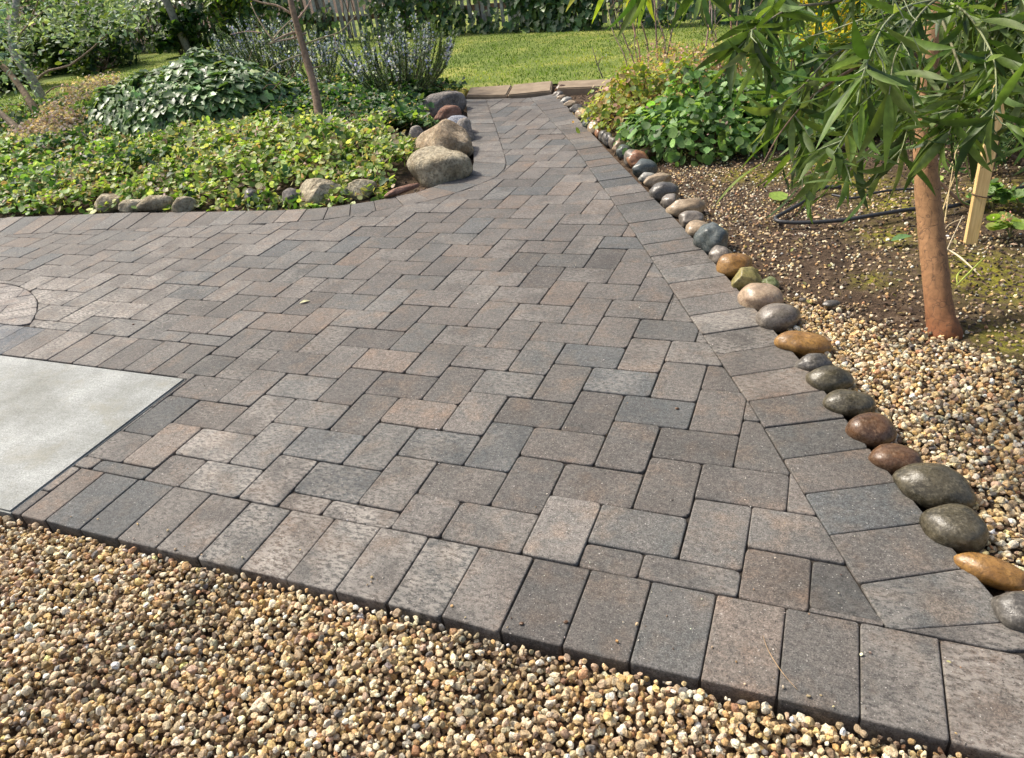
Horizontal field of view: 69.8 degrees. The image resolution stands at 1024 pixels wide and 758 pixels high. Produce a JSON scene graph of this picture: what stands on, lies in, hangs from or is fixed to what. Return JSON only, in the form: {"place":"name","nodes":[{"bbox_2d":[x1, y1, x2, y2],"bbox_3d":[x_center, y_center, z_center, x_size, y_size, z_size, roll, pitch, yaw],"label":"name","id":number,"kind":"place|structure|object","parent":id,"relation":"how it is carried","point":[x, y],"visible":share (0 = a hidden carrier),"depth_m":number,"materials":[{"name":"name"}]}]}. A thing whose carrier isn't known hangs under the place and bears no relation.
{"place":"outdoors","nodes":[
{"label":"outdoors","id":0,"kind":"place"},
{"bbox_2d":[0,356,185,525],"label":"concrete slab","id":1,"kind":"structure","parent":0,"point":[57,420],"depth_m":2.71,"materials":[{"name":"grey concrete"}]},
{"bbox_2d":[3,0,459,60],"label":"ground","id":2,"kind":"structure","parent":0,"point":[305,5],"depth_m":23.47,"materials":[{"name":"green plant"}]},
{"bbox_2d":[0,98,882,626],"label":"paved path","id":3,"kind":"structure","parent":0,"point":[386,294],"depth_m":2.60,"materials":[{"name":"concrete"}]},
{"bbox_2d":[9,234,961,733],"bbox_3d":[-1.052,-0.192,3.099,4.941,0.011,2.289,6,34,21],"label":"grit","id":4,"kind":"object","parent":3,"relation":"on","point":[529,594],"visible":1,"depth_m":1.70,"materials":[{"name":"gravel"}]},
{"bbox_2d":[0,515,961,757],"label":"gravel","id":5,"kind":"structure","parent":0,"point":[40,648],"depth_m":1.61,"materials":[{"name":"beige gravel"}]},
{"bbox_2d":[0,0,1022,105],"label":"lawn","id":6,"kind":"structure","parent":0,"point":[60,77],"depth_m":9.11,"materials":[{"name":"green plant"}]},
{"bbox_2d":[0,29,35,91],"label":"hedge bush","id":7,"kind":"object","parent":6,"relation":"on","point":[9,86],"visible":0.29,"depth_m":11.93,"materials":[{"name":"green plant"}]},
{"bbox_2d":[0,0,116,77],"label":"hedge bush","id":8,"kind":"object","parent":6,"relation":"on","point":[52,47],"visible":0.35,"depth_m":13.23,"materials":[{"name":"green plant"}]},
{"bbox_2d":[40,0,114,63],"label":"hedge bush","id":9,"kind":"object","parent":6,"relation":"on","point":[57,3],"visible":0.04,"depth_m":13.93,"materials":[{"name":"green plant"}]},
{"bbox_2d":[55,3,141,76],"bbox_3d":[-7.240,-5.941,12.952,1.482,1.268,1.536,-15,32,-12],"label":"hedge bush","id":10,"kind":"object","parent":6,"relation":"on","point":[105,50],"visible":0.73,"depth_m":12.82,"materials":[{"name":"green plant"}]},
{"bbox_2d":[65,0,205,51],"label":"picket fence","id":11,"kind":"object","parent":6,"relation":"on","point":[157,4],"visible":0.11,"depth_m":14.81,"materials":[{"name":"wood"}]},
{"bbox_2d":[73,0,182,53],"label":"climbing ivy","id":12,"kind":"object","parent":11,"relation":"attached to","point":[149,6],"visible":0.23,"depth_m":14.57,"materials":[{"name":"green plant"}]},
{"bbox_2d":[162,0,190,52],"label":"old post","id":13,"kind":"object","parent":6,"relation":"on","point":[172,14],"visible":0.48,"depth_m":13.35,"materials":[{"name":"wood"}]},
{"bbox_2d":[150,5,206,54],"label":"hedge bush","id":14,"kind":"object","parent":6,"relation":"on","point":[168,40],"visible":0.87,"depth_m":13.41,"materials":[{"name":"green plant"}]},
{"bbox_2d":[192,0,263,43],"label":"hedge bush","id":15,"kind":"object","parent":6,"relation":"on","point":[209,7],"visible":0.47,"depth_m":13.09,"materials":[{"name":"green plant"}]},
{"bbox_2d":[185,0,481,47],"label":"picket fence","id":16,"kind":"object","parent":6,"relation":"on","point":[340,18],"visible":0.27,"depth_m":12.22,"materials":[{"name":"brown wood"}]},
{"bbox_2d":[178,0,481,52],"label":"climbing ivy","id":17,"kind":"object","parent":16,"relation":"attached to","point":[428,8],"visible":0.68,"depth_m":12.17,"materials":[{"name":"green plant"}]},
{"bbox_2d":[480,0,653,26],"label":"picket fence","id":18,"kind":"object","parent":6,"relation":"on","point":[501,5],"visible":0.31,"depth_m":10.82,"materials":[{"name":"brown wood"}]},
{"bbox_2d":[469,0,648,34],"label":"climbing ivy","id":19,"kind":"object","parent":18,"relation":"attached to","point":[547,17],"visible":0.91,"depth_m":10.26,"materials":[{"name":"green plant"}]},
{"bbox_2d":[647,0,1008,20],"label":"picket fence","id":20,"kind":"object","parent":6,"relation":"on","point":[736,8],"visible":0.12,"depth_m":9.21,"materials":[{"name":"brown wood"}]},
{"bbox_2d":[637,0,1018,27],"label":"climbing ivy","id":21,"kind":"object","parent":20,"relation":"attached to","point":[670,4],"visible":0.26,"depth_m":9.13,"materials":[{"name":"green plant"}]},
{"bbox_2d":[0,26,1023,757],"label":"garden soil","id":22,"kind":"structure","parent":0,"point":[402,176],"depth_m":2.69,"materials":[{"name":"brown soil"}]},
{"bbox_2d":[2,69,125,143],"bbox_3d":[-4.642,-3.018,8.002,1.143,0.248,4.340,-17,33,-14],"label":"pink groundcover","id":23,"kind":"object","parent":22,"relation":"on","point":[53,120],"visible":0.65,"depth_m":7.10,"materials":[{"name":"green plant"}]},
{"bbox_2d":[0,0,155,131],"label":"grey leaf tree","id":24,"kind":"object","parent":22,"relation":"on","point":[12,39],"visible":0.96,"depth_m":7.64,"materials":[{"name":"green plant"}]},
{"bbox_2d":[94,194,121,213],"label":"edging rock","id":25,"kind":"object","parent":22,"relation":"on","point":[102,199],"visible":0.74,"depth_m":5.08,"materials":[{"name":"grey stone"}]},
{"bbox_2d":[118,199,141,212],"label":"edging rock","id":26,"kind":"object","parent":22,"relation":"on","point":[124,206],"visible":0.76,"depth_m":4.98,"materials":[{"name":"grey stone"}]},
{"bbox_2d":[136,195,174,212],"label":"edging rock","id":27,"kind":"object","parent":22,"relation":"on","point":[153,203],"visible":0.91,"depth_m":4.96,"materials":[{"name":"grey stone"}]},
{"bbox_2d":[172,196,197,211],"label":"edging rock","id":28,"kind":"object","parent":22,"relation":"on","point":[183,204],"visible":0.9,"depth_m":4.84,"materials":[{"name":"grey stone"}]},
{"bbox_2d":[68,47,307,145],"bbox_3d":[-2.962,-2.497,6.833,2.297,1.055,1.940,-7,31,2],"label":"ivy mound","id":29,"kind":"object","parent":22,"relation":"on","point":[183,88],"visible":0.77,"depth_m":6.24,"materials":[{"name":"green plant"}]},
{"bbox_2d":[192,39,255,65],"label":"rosemary bush","id":30,"kind":"object","parent":22,"relation":"on","point":[212,50],"visible":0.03,"depth_m":9.55,"materials":[{"name":"green plant"}]},
{"bbox_2d":[0,71,469,216],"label":"ground cover","id":31,"kind":"object","parent":22,"relation":"on","point":[250,135],"visible":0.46,"depth_m":5.45,"materials":[{"name":"green plant"}]},
{"bbox_2d":[243,188,258,203],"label":"edging rock","id":32,"kind":"object","parent":22,"relation":"on","point":[250,191],"visible":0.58,"depth_m":4.79,"materials":[{"name":"grey stone"}]},
{"bbox_2d":[210,10,309,78],"bbox_3d":[-2.966,-3.932,8.688,1.219,0.794,1.080,6,34,21],"label":"rosemary bush","id":33,"kind":"object","parent":22,"relation":"on","point":[245,41],"visible":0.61,"depth_m":8.58,"materials":[{"name":"green plant"}]},
{"bbox_2d":[282,188,297,203],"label":"edging rock","id":34,"kind":"object","parent":22,"relation":"on","point":[288,192],"visible":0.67,"depth_m":4.71,"materials":[{"name":"grey stone"}]},
{"bbox_2d":[230,0,355,114],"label":"sapling","id":35,"kind":"object","parent":22,"relation":"on","point":[315,93],"visible":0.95,"depth_m":5.91,"materials":[{"name":"brown plant"}]},
{"bbox_2d":[267,30,348,81],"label":"rosemary bush","id":36,"kind":"object","parent":22,"relation":"on","point":[323,51],"visible":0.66,"depth_m":8.10,"materials":[{"name":"green plant"}]},
{"bbox_2d":[299,178,343,206],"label":"edging rock","id":37,"kind":"object","parent":22,"relation":"on","point":[321,186],"visible":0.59,"depth_m":4.66,"materials":[{"name":"beige stone"}]},
{"bbox_2d":[295,55,371,82],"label":"rosemary bush","id":38,"kind":"object","parent":22,"relation":"on","point":[324,77],"visible":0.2,"depth_m":7.35,"materials":[{"name":"green plant"}]},
{"bbox_2d":[343,179,377,199],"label":"edging rock","id":39,"kind":"object","parent":22,"relation":"on","point":[356,185],"visible":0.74,"depth_m":4.65,"materials":[{"name":"grey stone"}]},
{"bbox_2d":[334,10,459,93],"bbox_3d":[-1.073,-3.068,6.932,1.193,0.760,1.057,-22,34,-22],"label":"rosemary bush","id":40,"kind":"object","parent":22,"relation":"on","point":[397,63],"visible":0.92,"depth_m":6.80,"materials":[{"name":"green plant"}]},
{"bbox_2d":[384,183,419,196],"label":"edging rock","id":41,"kind":"object","parent":22,"relation":"on","point":[400,190],"visible":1,"depth_m":4.57,"materials":[{"name":"brown stone"}]},
{"bbox_2d":[407,125,423,142],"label":"boulder","id":42,"kind":"object","parent":22,"relation":"on","point":[415,131],"visible":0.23,"depth_m":5.46,"materials":[{"name":"grey stone"}]},
{"bbox_2d":[406,145,472,187],"bbox_3d":[-0.454,-1.366,4.813,0.439,0.300,0.363,4,33,19],"label":"boulder","id":43,"kind":"object","parent":22,"relation":"on","point":[430,166],"visible":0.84,"depth_m":4.67,"materials":[{"name":"grey stone"}]},
{"bbox_2d":[414,119,473,157],"bbox_3d":[-0.472,-1.661,5.268,0.432,0.355,0.421,18,40,35],"label":"boulder","id":44,"kind":"object","parent":22,"relation":"on","point":[448,134],"visible":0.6,"depth_m":5.13,"materials":[{"name":"brown stone"}]},
{"bbox_2d":[422,91,466,115],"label":"boulder","id":45,"kind":"object","parent":22,"relation":"on","point":[439,100],"visible":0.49,"depth_m":6.40,"materials":[{"name":"grey stone"}]},
{"bbox_2d":[434,105,461,120],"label":"boulder","id":46,"kind":"object","parent":22,"relation":"on","point":[446,111],"visible":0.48,"depth_m":6.01,"materials":[{"name":"brown stone"}]},
{"bbox_2d":[457,117,474,140],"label":"boulder","id":47,"kind":"object","parent":22,"relation":"on","point":[465,123],"visible":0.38,"depth_m":5.53,"materials":[{"name":"grey stone"}]},
{"bbox_2d":[466,85,511,98],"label":"edging slab","id":48,"kind":"structure","parent":22,"relation":"on","point":[495,92],"depth_m":6.94,"materials":[{"name":"stone"}]},
{"bbox_2d":[0,94,1023,757],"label":"path border","id":49,"kind":"object","parent":22,"relation":"on","point":[922,590],"visible":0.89,"depth_m":1.81,"materials":[{"name":"concrete"}]},
{"bbox_2d":[2,96,1023,756],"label":"path bedding","id":50,"kind":"object","parent":22,"relation":"on","point":[644,556],"visible":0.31,"depth_m":1.75,"materials":[{"name":"grey sand"}]},
{"bbox_2d":[508,81,552,97],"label":"edging slab","id":51,"kind":"structure","parent":22,"relation":"on","point":[531,89],"depth_m":6.79,"materials":[{"name":"stone"}]},
{"bbox_2d":[557,79,610,95],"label":"edging slab","id":52,"kind":"structure","parent":22,"relation":"on","point":[578,87],"depth_m":6.69,"materials":[{"name":"stone"}]},
{"bbox_2d":[602,132,612,146],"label":"cobble","id":53,"kind":"object","parent":22,"relation":"on","point":[606,136],"visible":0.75,"depth_m":5.01,"materials":[{"name":"grey stone"}]},
{"bbox_2d":[607,0,640,72],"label":"bare shrub","id":54,"kind":"object","parent":22,"relation":"on","point":[620,6],"visible":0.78,"depth_m":6.18,"materials":[{"name":"brown plant"}]},
{"bbox_2d":[616,144,632,158],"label":"cobble","id":55,"kind":"object","parent":22,"relation":"on","point":[619,154],"visible":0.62,"depth_m":4.73,"materials":[{"name":"grey stone"}]},
{"bbox_2d":[610,0,648,87],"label":"bare shrub","id":56,"kind":"object","parent":22,"relation":"on","point":[646,42],"visible":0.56,"depth_m":6.30,"materials":[{"name":"brown plant"}]},
{"bbox_2d":[626,150,648,167],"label":"cobble","id":57,"kind":"object","parent":22,"relation":"on","point":[634,157],"visible":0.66,"depth_m":4.52,"materials":[{"name":"orange stone"}]},
{"bbox_2d":[572,51,706,134],"bbox_3d":[1.016,-2.170,5.428,1.093,0.534,1.349,6,34,21],"label":"yellow pink shrub","id":58,"kind":"object","parent":22,"relation":"on","point":[601,103],"visible":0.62,"depth_m":5.28,"materials":[{"name":"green plant"}]},
{"bbox_2d":[632,158,657,177],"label":"cobble","id":59,"kind":"object","parent":22,"relation":"on","point":[641,166],"visible":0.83,"depth_m":4.36,"materials":[{"name":"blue stone"}]},
{"bbox_2d":[640,145,656,159],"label":"cobble","id":60,"kind":"object","parent":22,"relation":"on","point":[649,153],"visible":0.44,"depth_m":4.63,"materials":[{"name":"brown stone"}]},
{"bbox_2d":[643,172,671,187],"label":"cobble","id":61,"kind":"object","parent":22,"relation":"on","point":[651,181],"visible":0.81,"depth_m":4.17,"materials":[{"name":"beige stone"}]},
{"bbox_2d":[649,181,678,202],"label":"cobble","id":62,"kind":"object","parent":22,"relation":"on","point":[658,191],"visible":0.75,"depth_m":3.96,"materials":[{"name":"grey stone"}]},
{"bbox_2d":[653,0,676,66],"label":"bare shrub","id":63,"kind":"object","parent":22,"relation":"on","point":[659,24],"visible":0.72,"depth_m":6.33,"materials":[{"name":"brown plant"}]},
{"bbox_2d":[660,193,678,208],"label":"cobble","id":64,"kind":"object","parent":22,"relation":"on","point":[667,200],"visible":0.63,"depth_m":3.85,"materials":[{"name":"stone"}]},
{"bbox_2d":[665,198,705,217],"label":"cobble","id":65,"kind":"object","parent":22,"relation":"on","point":[676,208],"visible":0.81,"depth_m":3.71,"materials":[{"name":"beige stone"}]},
{"bbox_2d":[679,210,703,227],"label":"cobble","id":66,"kind":"object","parent":22,"relation":"on","point":[686,218],"visible":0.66,"depth_m":3.57,"materials":[{"name":"stone"}]},
{"bbox_2d":[685,220,706,238],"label":"cobble","id":67,"kind":"object","parent":22,"relation":"on","point":[692,227],"visible":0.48,"depth_m":3.46,"materials":[{"name":"beige stone"}]},
{"bbox_2d":[613,55,785,166],"bbox_3d":[1.215,-1.764,4.725,1.174,0.557,1.170,6,34,21],"label":"round leaf shrub","id":68,"kind":"object","parent":22,"relation":"on","point":[698,109],"visible":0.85,"depth_m":4.55,"materials":[{"name":"green plant"}]},
{"bbox_2d":[595,26,813,112],"bbox_3d":[1.623,-2.472,5.735,2.020,0.569,1.390,6,34,21],"label":"pink tipped shrub","id":69,"kind":"object","parent":22,"relation":"on","point":[702,58],"visible":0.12,"depth_m":5.87,"materials":[{"name":"green plant"}]},
{"bbox_2d":[693,222,728,255],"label":"cobble","id":70,"kind":"object","parent":22,"relation":"on","point":[708,237],"visible":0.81,"depth_m":3.28,"materials":[{"name":"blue stone"}]},
{"bbox_2d":[696,5,725,74],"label":"bare shrub","id":71,"kind":"object","parent":22,"relation":"on","point":[715,28],"visible":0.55,"depth_m":5.79,"materials":[{"name":"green plant"}]},
{"bbox_2d":[708,245,731,264],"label":"cobble","id":72,"kind":"object","parent":22,"relation":"on","point":[716,252],"visible":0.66,"depth_m":3.18,"materials":[{"name":"stone"}]},
{"bbox_2d":[716,253,752,278],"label":"cobble","id":73,"kind":"object","parent":22,"relation":"on","point":[729,265],"visible":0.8,"depth_m":3.06,"materials":[{"name":"brown stone"}]},
{"bbox_2d":[731,267,761,290],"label":"mossy rock","id":74,"kind":"object","parent":22,"relation":"on","point":[743,277],"visible":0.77,"depth_m":2.94,"materials":[{"name":"stone"}]},
{"bbox_2d":[737,283,783,311],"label":"cobble","id":75,"kind":"object","parent":22,"relation":"on","point":[757,296],"visible":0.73,"depth_m":2.77,"materials":[{"name":"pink stone"}]},
{"bbox_2d":[761,276,778,287],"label":"cobble","id":76,"kind":"object","parent":22,"relation":"on","point":[772,280],"visible":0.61,"depth_m":2.92,"materials":[{"name":"green stone"}]},
{"bbox_2d":[755,303,800,332],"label":"cobble","id":77,"kind":"object","parent":22,"relation":"on","point":[779,317],"visible":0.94,"depth_m":2.63,"materials":[{"name":"stone"}]},
{"bbox_2d":[769,191,787,200],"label":"fallen leaf","id":78,"kind":"object","parent":22,"relation":"on","point":[780,196],"visible":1,"depth_m":3.76,"materials":[{"name":"green plant"}]},
{"bbox_2d":[566,0,1023,341],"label":"acacia tree","id":79,"kind":"object","parent":22,"relation":"on","point":[882,55],"visible":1,"depth_m":1.82,"materials":[{"name":"green plant"}]},
{"bbox_2d":[704,18,900,152],"bbox_3d":[1.864,-1.964,4.724,1.394,0.762,1.230,6,34,21],"label":"round leaf shrub","id":80,"kind":"object","parent":22,"relation":"on","point":[804,54],"visible":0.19,"depth_m":4.50,"materials":[{"name":"green plant"}]},
{"bbox_2d":[774,331,831,356],"bbox_3d":[0.996,-0.119,2.516,0.185,0.086,0.108,7,34,23],"label":"cobble","id":81,"kind":"object","parent":22,"relation":"on","point":[799,343],"visible":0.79,"depth_m":2.48,"materials":[{"name":"brown stone"}]},
{"bbox_2d":[794,353,832,371],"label":"cobble","id":82,"kind":"object","parent":22,"relation":"on","point":[809,362],"visible":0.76,"depth_m":2.38,"materials":[{"name":"grey stone"}]},
{"bbox_2d":[613,112,1023,312],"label":"leaf litter","id":83,"kind":"object","parent":22,"relation":"on","point":[857,268],"visible":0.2,"depth_m":3.29,"materials":[{"name":"brown plant"}]},
{"bbox_2d":[776,0,878,71],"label":"yellow flower bush","id":84,"kind":"object","parent":22,"relation":"on","point":[845,29],"visible":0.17,"depth_m":5.03,"materials":[{"name":"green plant"}]},
{"bbox_2d":[805,365,854,393],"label":"cobble","id":85,"kind":"object","parent":22,"relation":"on","point":[827,379],"visible":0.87,"depth_m":2.28,"materials":[{"name":"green stone"}]},
{"bbox_2d":[822,389,875,417],"bbox_3d":[1.010,0.074,2.200,0.148,0.084,0.107,3,33,18],"label":"cobble","id":86,"kind":"object","parent":22,"relation":"on","point":[846,403],"visible":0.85,"depth_m":2.17,"materials":[{"name":"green stone"}]},
{"bbox_2d":[845,412,896,447],"bbox_3d":[1.015,0.145,2.076,0.132,0.090,0.113,3,33,17],"label":"cobble","id":87,"kind":"object","parent":22,"relation":"on","point":[871,430],"visible":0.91,"depth_m":2.04,"materials":[{"name":"brown stone"}]},
{"bbox_2d":[831,188,913,198],"bbox_3d":[1.809,-0.917,3.634,0.419,0.012,0.081,-3,32,8],"label":"thin tube","id":88,"kind":"object","parent":22,"relation":"on","point":[877,192],"visible":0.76,"depth_m":3.64,"materials":[{"name":"black plastic"}]},
{"bbox_2d":[868,443,922,475],"bbox_3d":[1.026,0.217,1.967,0.130,0.079,0.096,4,34,19],"label":"cobble","id":89,"kind":"object","parent":22,"relation":"on","point":[891,458],"visible":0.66,"depth_m":1.94,"materials":[{"name":"brown stone"}]},
{"bbox_2d":[773,185,1023,224],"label":"drip hose","id":90,"kind":"object","parent":22,"relation":"on","point":[826,221],"visible":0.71,"depth_m":3.39,"materials":[{"name":"black plastic"}]},
{"bbox_2d":[795,0,1013,59],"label":"feathery shrub","id":91,"kind":"object","parent":22,"relation":"on","point":[902,1],"visible":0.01,"depth_m":4.95,"materials":[{"name":"green plant"}]},
{"bbox_2d":[892,463,976,508],"bbox_3d":[1.065,0.271,1.854,0.190,0.109,0.137,11,36,28],"label":"cobble","id":92,"kind":"object","parent":22,"relation":"on","point":[927,485],"visible":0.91,"depth_m":1.81,"materials":[{"name":"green stone"}]},
{"bbox_2d":[847,0,1023,164],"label":"feathery shrub","id":93,"kind":"object","parent":22,"relation":"on","point":[946,64],"visible":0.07,"depth_m":3.99,"materials":[{"name":"green plant"}]},
{"bbox_2d":[919,503,988,553],"bbox_3d":[1.043,0.352,1.734,0.144,0.104,0.126,17,39,35],"label":"cobble","id":94,"kind":"object","parent":22,"relation":"on","point":[958,528],"visible":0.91,"depth_m":1.69,"materials":[{"name":"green stone"}]},
{"bbox_2d":[940,142,974,250],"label":"dry grass clump","id":95,"kind":"object","parent":22,"relation":"on","point":[955,197],"visible":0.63,"depth_m":3.34,"materials":[{"name":"beige plant"}]},
{"bbox_2d":[943,74,1023,185],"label":"feathery shrub","id":96,"kind":"object","parent":22,"relation":"on","point":[1010,143],"visible":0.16,"depth_m":3.70,"materials":[{"name":"green plant"}]},
{"bbox_2d":[963,85,1004,244],"bbox_3d":[2.007,-0.893,3.115,0.069,0.614,0.509,12,36,29],"label":"garden stake","id":97,"kind":"object","parent":22,"relation":"on","point":[979,193],"visible":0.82,"depth_m":3.10,"materials":[{"name":"brown wood"}]},
{"bbox_2d":[953,552,1023,590],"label":"cobble","id":98,"kind":"object","parent":22,"relation":"on","point":[992,572],"visible":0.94,"depth_m":1.60,"materials":[{"name":"orange stone"}]},
{"bbox_2d":[966,178,1012,207],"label":"plant","id":99,"kind":"object","parent":22,"relation":"on","point":[997,190],"visible":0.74,"depth_m":3.31,"materials":[{"name":"green plant"}]},
{"bbox_2d":[985,211,1023,237],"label":"plant","id":100,"kind":"object","parent":22,"relation":"on","point":[1006,220],"visible":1,"depth_m":3.06,"materials":[{"name":"green plant"}]},
{"bbox_2d":[991,591,1023,631],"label":"cobble","id":101,"kind":"object","parent":22,"relation":"on","point":[1008,608],"visible":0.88,"depth_m":1.50,"materials":[{"name":"grey stone"}]},
{"bbox_2d":[997,185,1023,209],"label":"plant","id":102,"kind":"object","parent":22,"relation":"on","point":[1018,194],"visible":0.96,"depth_m":3.28,"materials":[{"name":"green plant"}]},
{"bbox_2d":[603,118,1023,592],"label":"gravel","id":103,"kind":"structure","parent":0,"point":[930,436],"depth_m":2.29,"materials":[{"name":"beige gravel"}]},
{"bbox_2d":[822,300,839,306],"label":"dark stone","id":104,"kind":"object","parent":103,"relation":"on","point":[831,303],"visible":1,"depth_m":2.73,"materials":[{"name":"grey stone"}]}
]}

